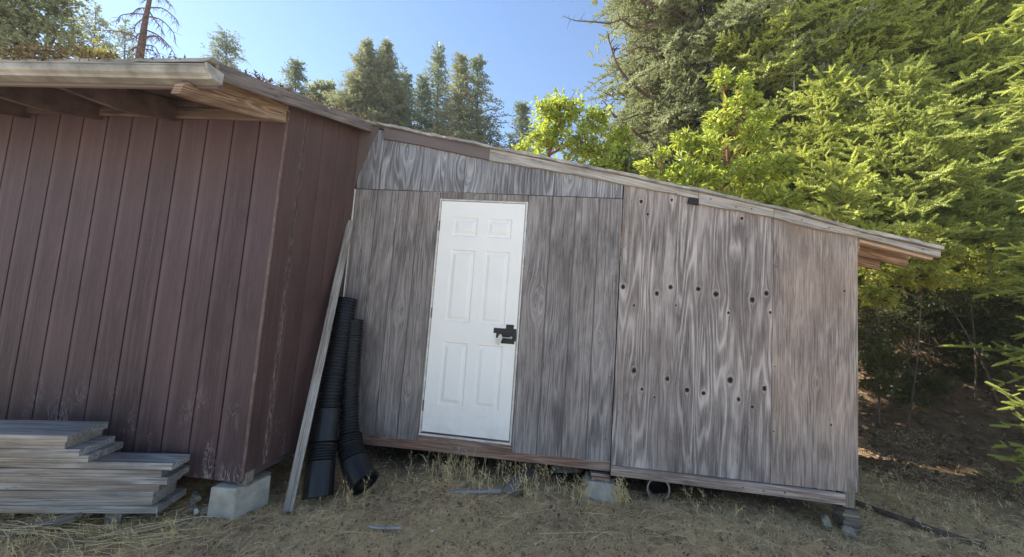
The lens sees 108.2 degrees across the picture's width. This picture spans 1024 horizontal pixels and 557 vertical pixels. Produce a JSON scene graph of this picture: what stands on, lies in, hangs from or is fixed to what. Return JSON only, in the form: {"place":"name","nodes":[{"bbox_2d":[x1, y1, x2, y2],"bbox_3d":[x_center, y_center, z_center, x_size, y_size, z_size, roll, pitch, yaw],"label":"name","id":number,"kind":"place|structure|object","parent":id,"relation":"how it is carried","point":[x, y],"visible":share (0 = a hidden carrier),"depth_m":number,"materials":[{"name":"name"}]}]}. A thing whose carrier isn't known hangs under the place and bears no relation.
{"place":"outdoors","nodes":[
{"label":"outdoors","id":0,"kind":"place"},
{"bbox_2d":[0,0,829,255],"label":"sky","id":1,"kind":"structure","parent":0,"point":[528,47],"materials":[{"name":"blue"}]},
{"bbox_2d":[0,262,1023,556],"bbox_3d":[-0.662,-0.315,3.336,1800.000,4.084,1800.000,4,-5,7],"label":"ground","id":2,"kind":"structure","parent":0,"point":[810,508],"depth_m":2.78,"materials":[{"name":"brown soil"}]},
{"bbox_2d":[0,512,85,538],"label":"broken board","id":3,"kind":"object","parent":2,"relation":"on","point":[65,518],"visible":0.76,"depth_m":2.12,"materials":[{"name":"grey wood"}]},
{"bbox_2d":[0,0,98,58],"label":"oak tree","id":4,"kind":"object","parent":2,"relation":"on","point":[28,21],"visible":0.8,"depth_m":11.92,"materials":[{"name":"green plant"}]},
{"bbox_2d":[51,4,125,58],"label":"fir tree","id":5,"kind":"object","parent":2,"relation":"on","point":[102,22],"visible":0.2,"depth_m":27.81,"materials":[{"name":"green plant"}]},
{"bbox_2d":[0,488,186,513],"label":"plank","id":6,"kind":"object","parent":2,"relation":"on","point":[168,500],"visible":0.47,"depth_m":2.20,"materials":[{"name":"grey wood"}]},
{"bbox_2d":[0,485,175,505],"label":"plank","id":7,"kind":"object","parent":6,"relation":"on","point":[67,502],"visible":0.46,"depth_m":2.19,"materials":[{"name":"grey wood"}]},
{"bbox_2d":[0,481,176,498],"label":"plank","id":8,"kind":"object","parent":7,"relation":"on","point":[77,494],"visible":0.46,"depth_m":2.20,"materials":[{"name":"grey wood"}]},
{"bbox_2d":[0,476,181,491],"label":"plank","id":9,"kind":"object","parent":8,"relation":"on","point":[78,487],"visible":0.42,"depth_m":2.20,"materials":[{"name":"grey wood"}]},
{"bbox_2d":[0,465,188,484],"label":"plank","id":10,"kind":"object","parent":9,"relation":"on","point":[173,475],"visible":0.4,"depth_m":2.21,"materials":[{"name":"grey wood"}]},
{"bbox_2d":[0,464,182,476],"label":"plank","id":11,"kind":"object","parent":10,"relation":"on","point":[11,471],"visible":0.45,"depth_m":2.20,"materials":[{"name":"grey wood"}]},
{"bbox_2d":[0,452,189,469],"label":"plank","id":12,"kind":"object","parent":11,"relation":"on","point":[143,461],"visible":0.66,"depth_m":2.25,"materials":[{"name":"grey wood"}]},
{"bbox_2d":[0,441,122,462],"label":"plank","id":13,"kind":"object","parent":12,"relation":"on","point":[100,452],"visible":0.43,"depth_m":2.18,"materials":[{"name":"grey wood"}]},
{"bbox_2d":[0,436,114,456],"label":"plank","id":14,"kind":"object","parent":13,"relation":"on","point":[85,447],"visible":0.55,"depth_m":2.17,"materials":[{"name":"grey wood"}]},
{"bbox_2d":[0,430,102,448],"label":"plank","id":15,"kind":"object","parent":14,"relation":"on","point":[32,445],"visible":0.43,"depth_m":2.15,"materials":[{"name":"grey wood"}]},
{"bbox_2d":[0,420,108,442],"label":"plank","id":16,"kind":"object","parent":15,"relation":"on","point":[51,431],"visible":1,"depth_m":2.22,"materials":[{"name":"grey wood"}]},
{"bbox_2d":[68,37,120,58],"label":"oak tree","id":17,"kind":"object","parent":2,"relation":"on","point":[98,52],"visible":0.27,"depth_m":12.76,"materials":[{"name":"green plant"}]},
{"bbox_2d":[89,18,146,58],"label":"fir tree","id":18,"kind":"object","parent":2,"relation":"on","point":[124,29],"visible":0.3,"depth_m":31.81,"materials":[{"name":"green plant"}]},
{"bbox_2d":[104,513,136,523],"bbox_3d":[-2.431,1.452,2.347,0.090,0.091,0.200,5,-5,-7],"label":"wood bearer","id":19,"kind":"object","parent":2,"relation":"on","point":[117,516],"visible":0.31,"depth_m":2.25,"materials":[{"name":"grey wood"}]},
{"bbox_2d":[104,0,179,58],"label":"dead tree","id":20,"kind":"object","parent":2,"relation":"on","point":[142,38],"visible":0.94,"depth_m":12.95,"materials":[{"name":"brown plant"}]},
{"bbox_2d":[175,520,189,528],"bbox_3d":[-1.994,1.491,2.244,0.066,0.054,0.063,4,-5,7],"label":"stone","id":21,"kind":"object","parent":2,"relation":"on","point":[185,524],"visible":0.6,"depth_m":2.23,"materials":[{"name":"grey stone"}]},
{"bbox_2d":[187,504,197,511],"bbox_3d":[-2.061,1.480,2.392,0.052,0.037,0.040,4,-5,7],"label":"stone","id":22,"kind":"object","parent":2,"relation":"on","point":[191,507],"visible":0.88,"depth_m":2.38,"materials":[{"name":"grey stone"}]},
{"bbox_2d":[189,490,201,505],"bbox_3d":[-2.106,1.459,2.464,0.078,0.082,0.061,0,-6,43],"label":"stone","id":23,"kind":"object","parent":2,"relation":"on","point":[195,497],"visible":0.95,"depth_m":2.45,"materials":[{"name":"grey stone"}]},
{"bbox_2d":[201,505,207,514],"bbox_3d":[-1.951,1.482,2.371,0.060,0.074,0.040,4,-5,7],"label":"stone","id":24,"kind":"object","parent":2,"relation":"on","point":[204,509],"visible":0.57,"depth_m":2.36,"materials":[{"name":"grey stone"}]},
{"bbox_2d":[200,23,249,69],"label":"pine tree","id":25,"kind":"object","parent":2,"relation":"on","point":[226,44],"visible":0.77,"depth_m":25.73,"materials":[{"name":"green plant"}]},
{"bbox_2d":[207,471,270,519],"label":"concrete block","id":26,"kind":"structure","parent":2,"relation":"on","point":[227,499],"depth_m":2.39,"materials":[{"name":"grey concrete"}]},
{"bbox_2d":[0,57,403,483],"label":"brown shed","id":27,"kind":"structure","parent":26,"relation":"on","point":[172,230],"depth_m":2.59,"materials":[{"name":"paint"}]},
{"bbox_2d":[0,39,499,145],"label":"roof litter","id":28,"kind":"object","parent":27,"relation":"on","point":[31,53],"visible":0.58,"depth_m":1.98,"materials":[{"name":"brown plant"}]},
{"bbox_2d":[274,55,317,98],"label":"fir tree","id":29,"kind":"object","parent":2,"relation":"on","point":[296,69],"visible":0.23,"depth_m":29.70,"materials":[{"name":"green plant"}]},
{"bbox_2d":[283,220,353,511],"bbox_3d":[-1.495,0.519,2.951,0.065,2.167,0.786,5,-5,-10],"label":"leaning plank","id":30,"kind":"object","parent":2,"relation":"on","point":[292,488],"visible":1,"depth_m":2.83,"materials":[{"name":"grey wood"}]},
{"bbox_2d":[305,77,342,104],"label":"oak tree","id":31,"kind":"object","parent":2,"relation":"on","point":[320,85],"visible":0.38,"depth_m":31.40,"materials":[{"name":"green plant"}]},
{"bbox_2d":[302,297,357,499],"bbox_3d":[-1.430,0.883,2.936,0.224,1.479,0.696,6,-5,-20],"label":"drain pipe","id":32,"kind":"object","parent":2,"relation":"on","point":[319,478],"visible":0.96,"depth_m":2.85,"materials":[{"name":"black plastic"}]},
{"bbox_2d":[337,319,378,494],"bbox_3d":[-1.256,0.976,2.980,0.688,1.268,0.226,0,-7,45],"label":"drain pipe","id":33,"kind":"object","parent":2,"relation":"on","point":[357,468],"visible":0.81,"depth_m":2.93,"materials":[{"name":"black plastic"}]},
{"bbox_2d":[311,36,411,128],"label":"cedar tree","id":34,"kind":"object","parent":2,"relation":"on","point":[362,69],"visible":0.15,"depth_m":25.69,"materials":[{"name":"green plant"}]},
{"bbox_2d":[369,525,401,529],"bbox_3d":[-0.804,1.581,2.354,0.203,0.019,0.027,4,-5,-4],"label":"wood splinter","id":35,"kind":"object","parent":2,"relation":"on","point":[386,527],"visible":1,"depth_m":2.35,"materials":[{"name":"grey wood"}]},
{"bbox_2d":[342,37,430,130],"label":"cedar tree","id":36,"kind":"object","parent":2,"relation":"on","point":[400,102],"visible":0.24,"depth_m":26.30,"materials":[{"name":"green plant"}]},
{"bbox_2d":[396,62,424,128],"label":"fir tree","id":37,"kind":"object","parent":2,"relation":"on","point":[408,80],"visible":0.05,"depth_m":29.69,"materials":[{"name":"green plant"}]},
{"bbox_2d":[409,449,429,457],"bbox_3d":[-0.762,1.635,3.828,0.165,0.170,0.763,2,-5,21],"label":"open pipe","id":38,"kind":"object","parent":2,"relation":"on","point":[417,453],"visible":0.21,"depth_m":3.52,"materials":[{"name":"black plastic"}]},
{"bbox_2d":[411,73,436,130],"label":"fir tree","id":39,"kind":"object","parent":2,"relation":"on","point":[423,83],"visible":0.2,"depth_m":30.58,"materials":[{"name":"green plant"}]},
{"bbox_2d":[402,41,463,136],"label":"fir tree","id":40,"kind":"object","parent":2,"relation":"on","point":[438,62],"visible":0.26,"depth_m":31.44,"materials":[{"name":"green plant"}]},
{"bbox_2d":[419,50,496,191],"bbox_3d":[-3.722,-6.012,24.612,8.646,18.691,7.461,1,-5,30],"label":"fir tree","id":41,"kind":"object","parent":2,"relation":"on","point":[461,84],"visible":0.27,"depth_m":24.39,"materials":[{"name":"green plant"}]},
{"bbox_2d":[425,53,515,191],"bbox_3d":[-3.071,-6.202,25.948,10.615,19.388,9.714,4,-5,7],"label":"fir tree","id":42,"kind":"object","parent":2,"relation":"on","point":[475,64],"visible":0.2,"depth_m":25.38,"materials":[{"name":"green plant"}]},
{"bbox_2d":[450,489,501,493],"bbox_3d":[-0.281,1.661,2.894,0.399,0.034,0.032,5,-5,-8],"label":"wood lath","id":43,"kind":"object","parent":2,"relation":"on","point":[474,491],"visible":0.9,"depth_m":2.89,"materials":[{"name":"grey wood"}]},
{"bbox_2d":[0,446,1023,556],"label":"dry weeds","id":44,"kind":"object","parent":2,"relation":"on","point":[618,488],"visible":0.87,"depth_m":2.90,"materials":[{"name":"plant"}]},
{"bbox_2d":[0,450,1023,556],"bbox_3d":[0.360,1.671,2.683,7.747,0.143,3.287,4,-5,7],"label":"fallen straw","id":45,"kind":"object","parent":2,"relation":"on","point":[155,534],"visible":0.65,"depth_m":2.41,"materials":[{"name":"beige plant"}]},
{"bbox_2d":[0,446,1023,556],"bbox_3d":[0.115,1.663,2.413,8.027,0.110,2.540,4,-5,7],"label":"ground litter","id":46,"kind":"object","parent":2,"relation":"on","point":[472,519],"visible":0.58,"depth_m":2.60,"materials":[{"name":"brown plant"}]},
{"bbox_2d":[503,100,535,233],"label":"fir tree","id":47,"kind":"object","parent":2,"relation":"on","point":[522,110],"visible":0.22,"depth_m":29.63,"materials":[{"name":"green plant"}]},
{"bbox_2d":[501,462,542,495],"bbox_3d":[0.113,1.690,3.197,0.135,0.073,0.631,2,-5,27],"label":"loose board","id":48,"kind":"object","parent":2,"relation":"on","point":[506,488],"visible":0.67,"depth_m":3.12,"materials":[{"name":"grey wood"}]},
{"bbox_2d":[510,87,644,173],"bbox_3d":[1.217,-0.706,6.712,2.765,5.759,1.438,4,-5,7],"label":"madrone tree","id":49,"kind":"object","parent":2,"relation":"on","point":[552,107],"visible":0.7,"depth_m":6.84,"materials":[{"name":"green plant"}]},
{"bbox_2d":[580,469,617,504],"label":"concrete pier","id":50,"kind":"structure","parent":2,"relation":"on","point":[598,477],"depth_m":2.98,"materials":[{"name":"grey concrete"}]},
{"bbox_2d":[337,120,944,507],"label":"grey shed","id":51,"kind":"structure","parent":50,"relation":"on","point":[692,332],"depth_m":3.12,"materials":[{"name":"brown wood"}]},
{"bbox_2d":[421,201,525,440],"bbox_3d":[-0.335,0.328,3.232,0.770,2.032,0.088,4,-5,7],"label":"door","id":52,"kind":"structure","parent":51,"relation":"in","point":[475,309],"depth_m":3.23,"materials":[{"name":"white paint"}]},
{"bbox_2d":[614,141,656,259],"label":"young fir","id":53,"kind":"object","parent":2,"relation":"on","point":[639,158],"visible":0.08,"depth_m":6.69,"materials":[{"name":"green plant"}]},
{"bbox_2d":[633,144,677,183],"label":"madrone tree","id":54,"kind":"object","parent":2,"relation":"on","point":[660,153],"visible":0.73,"depth_m":5.74,"materials":[{"name":"green plant"}]},
{"bbox_2d":[599,0,716,150],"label":"fir tree","id":55,"kind":"object","parent":2,"relation":"on","point":[618,112],"depth_m":14.75,"materials":[{"name":"green plant"}]},
{"bbox_2d":[647,480,669,499],"bbox_3d":[1.331,1.755,3.397,0.178,0.184,0.869,2,-5,21],"label":"open pipe","id":56,"kind":"object","parent":2,"relation":"on","point":[656,488],"visible":0.31,"depth_m":3.06,"materials":[{"name":"plastic"}]},
{"bbox_2d":[643,30,722,190],"bbox_3d":[4.484,-2.386,9.606,2.724,7.505,2.998,4,-5,7],"label":"fir tree","id":57,"kind":"object","parent":2,"relation":"on","point":[684,89],"visible":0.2,"depth_m":9.19,"materials":[{"name":"green plant"}]},
{"bbox_2d":[561,0,909,338],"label":"old fir","id":58,"kind":"object","parent":2,"relation":"on","point":[671,20],"visible":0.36,"depth_m":9.33,"materials":[{"name":"green plant"}]},
{"bbox_2d":[662,61,809,211],"bbox_3d":[3.377,-0.774,5.689,2.348,5.373,0.980,4,-5,1],"label":"madrone tree","id":59,"kind":"object","parent":2,"relation":"on","point":[705,147],"visible":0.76,"depth_m":5.73,"materials":[{"name":"green plant"}]},
{"bbox_2d":[675,0,865,209],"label":"fir tree","id":60,"kind":"object","parent":2,"relation":"on","point":[761,46],"visible":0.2,"depth_m":8.00,"materials":[{"name":"green plant"}]},
{"bbox_2d":[747,119,814,213],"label":"young fir","id":61,"kind":"object","parent":2,"relation":"on","point":[785,140],"visible":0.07,"depth_m":7.44,"materials":[{"name":"green plant"}]},
{"bbox_2d":[705,0,880,150],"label":"fir tree","id":62,"kind":"object","parent":2,"relation":"on","point":[808,66],"depth_m":12.84,"materials":[{"name":"green plant"}]},
{"bbox_2d":[792,24,794,170],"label":"dead sapling","id":63,"kind":"object","parent":2,"relation":"on","point":[794,85],"visible":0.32,"depth_m":7.79,"materials":[{"name":"brown wood"}]},
{"bbox_2d":[820,514,832,531],"bbox_3d":[2.364,1.848,2.781,0.071,0.133,0.072,2,-5,25],"label":"stone","id":64,"kind":"object","parent":2,"relation":"on","point":[825,521],"visible":0.84,"depth_m":2.77,"materials":[{"name":"grey stone"}]},
{"bbox_2d":[831,504,861,532],"bbox_3d":[2.568,1.830,2.852,0.126,0.154,0.129,4,-5,7],"label":"shim stack","id":65,"kind":"object","parent":2,"relation":"on","point":[841,515],"visible":0.87,"depth_m":2.80,"materials":[{"name":"grey wood"}]},
{"bbox_2d":[841,525,856,541],"bbox_3d":[2.447,1.859,2.694,0.085,0.107,0.087,2,-5,27],"label":"stone","id":66,"kind":"object","parent":2,"relation":"on","point":[849,532],"visible":0.89,"depth_m":2.67,"materials":[{"name":"grey stone"}]},
{"bbox_2d":[794,156,916,275],"bbox_3d":[4.659,0.168,5.263,1.479,3.733,1.489,4,-5,7],"label":"young fir","id":67,"kind":"object","parent":2,"relation":"on","point":[835,175],"visible":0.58,"depth_m":5.17,"materials":[{"name":"green plant"}]},
{"bbox_2d":[734,63,979,302],"bbox_3d":[5.818,-1.479,6.966,3.246,5.058,3.263,4,-5,7],"label":"young fir","id":68,"kind":"object","parent":2,"relation":"on","point":[829,99],"visible":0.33,"depth_m":6.67,"materials":[{"name":"green plant"}]},
{"bbox_2d":[867,212,879,425],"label":"sapling","id":69,"kind":"object","parent":2,"relation":"on","point":[878,345],"visible":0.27,"depth_m":4.91,"materials":[{"name":"brown plant"}]},
{"bbox_2d":[802,0,971,138],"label":"fir tree","id":70,"kind":"object","parent":2,"relation":"on","point":[919,52],"depth_m":12.41,"materials":[{"name":"green plant"}]},
{"bbox_2d":[764,0,1023,346],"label":"fir tree","id":71,"kind":"object","parent":2,"relation":"on","point":[860,49],"visible":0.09,"depth_m":7.63,"materials":[{"name":"green plant"}]},
{"bbox_2d":[813,488,985,549],"bbox_3d":[3.057,1.907,3.018,0.080,0.092,0.992,9,-6,-43],"label":"fallen branch","id":72,"kind":"object","parent":2,"relation":"on","point":[911,522],"visible":0.6,"depth_m":2.87,"materials":[{"name":"brown wood"}]},
{"bbox_2d":[793,55,1023,349],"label":"young fir","id":73,"kind":"object","parent":2,"relation":"on","point":[939,173],"visible":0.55,"depth_m":5.67,"materials":[{"name":"green plant"}]},
{"bbox_2d":[858,222,969,432],"bbox_3d":[4.970,0.628,4.651,1.774,2.820,0.702,5,-5,-13],"label":"tree","id":74,"kind":"object","parent":2,"relation":"on","point":[931,276],"visible":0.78,"depth_m":4.69,"materials":[{"name":"green plant"}]},
{"bbox_2d":[889,289,962,361],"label":"dead twigs","id":75,"kind":"object","parent":2,"relation":"on","point":[924,342],"visible":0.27,"depth_m":5.79,"materials":[{"name":"plant"}]},
{"bbox_2d":[858,290,1020,373],"bbox_3d":[7.019,1.029,6.217,4.223,1.737,1.672,5,-5,-10],"label":"shrub","id":76,"kind":"object","parent":2,"relation":"on","point":[893,324],"visible":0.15,"depth_m":5.57,"materials":[{"name":"green plant"}]},
{"bbox_2d":[858,290,1023,408],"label":"shrub","id":77,"kind":"object","parent":2,"relation":"on","point":[904,377],"visible":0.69,"depth_m":4.98,"materials":[{"name":"green plant"}]},
{"bbox_2d":[858,281,1023,499],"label":"leaf litter","id":78,"kind":"object","parent":2,"relation":"on","point":[952,458],"visible":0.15,"depth_m":4.44,"materials":[{"name":"brown plant"}]},
{"bbox_2d":[861,0,1023,307],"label":"fir tree","id":79,"kind":"object","parent":2,"relation":"on","point":[972,61],"visible":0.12,"depth_m":7.25,"materials":[{"name":"green plant"}]},
{"bbox_2d":[892,108,1023,304],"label":"fir tree","id":80,"kind":"object","parent":2,"relation":"on","point":[995,136],"visible":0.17,"depth_m":6.14,"materials":[{"name":"green plant"}]},
{"bbox_2d":[913,283,1023,402],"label":"shrub","id":81,"kind":"object","parent":2,"relation":"on","point":[1006,319],"visible":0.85,"depth_m":5.10,"materials":[{"name":"green plant"}]},
{"bbox_2d":[918,1,1019,155],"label":"fir tree","id":82,"kind":"object","parent":2,"relation":"on","point":[970,3],"visible":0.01,"depth_m":12.55,"materials":[{"name":"green plant"}]},
{"bbox_2d":[936,242,1023,400],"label":"tree","id":83,"kind":"object","parent":2,"relation":"on","point":[978,277],"visible":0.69,"depth_m":4.94,"materials":[{"name":"green plant"}]},
{"bbox_2d":[936,0,1023,297],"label":"fir tree","id":84,"kind":"object","parent":2,"relation":"on","point":[1006,18],"visible":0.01,"depth_m":7.46,"materials":[{"name":"green plant"}]},
{"bbox_2d":[937,0,1023,390],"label":"fir tree","id":85,"kind":"object","parent":2,"relation":"on","point":[1015,351],"visible":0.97,"depth_m":4.69,"materials":[{"name":"green plant"}]},
{"bbox_2d":[984,381,1023,483],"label":"young fir","id":86,"kind":"object","parent":2,"relation":"on","point":[1014,404],"visible":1,"depth_m":3.60,"materials":[{"name":"green plant"}]},
{"bbox_2d":[550,465,583,472],"bbox_3d":[0.499,1.731,3.373,0.312,0.093,0.108,4,-5,7],"label":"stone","id":87,"kind":"object","parent":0,"point":[560,469],"visible":0.6,"depth_m":3.34,"materials":[{"name":"grey stone"}]}
]}

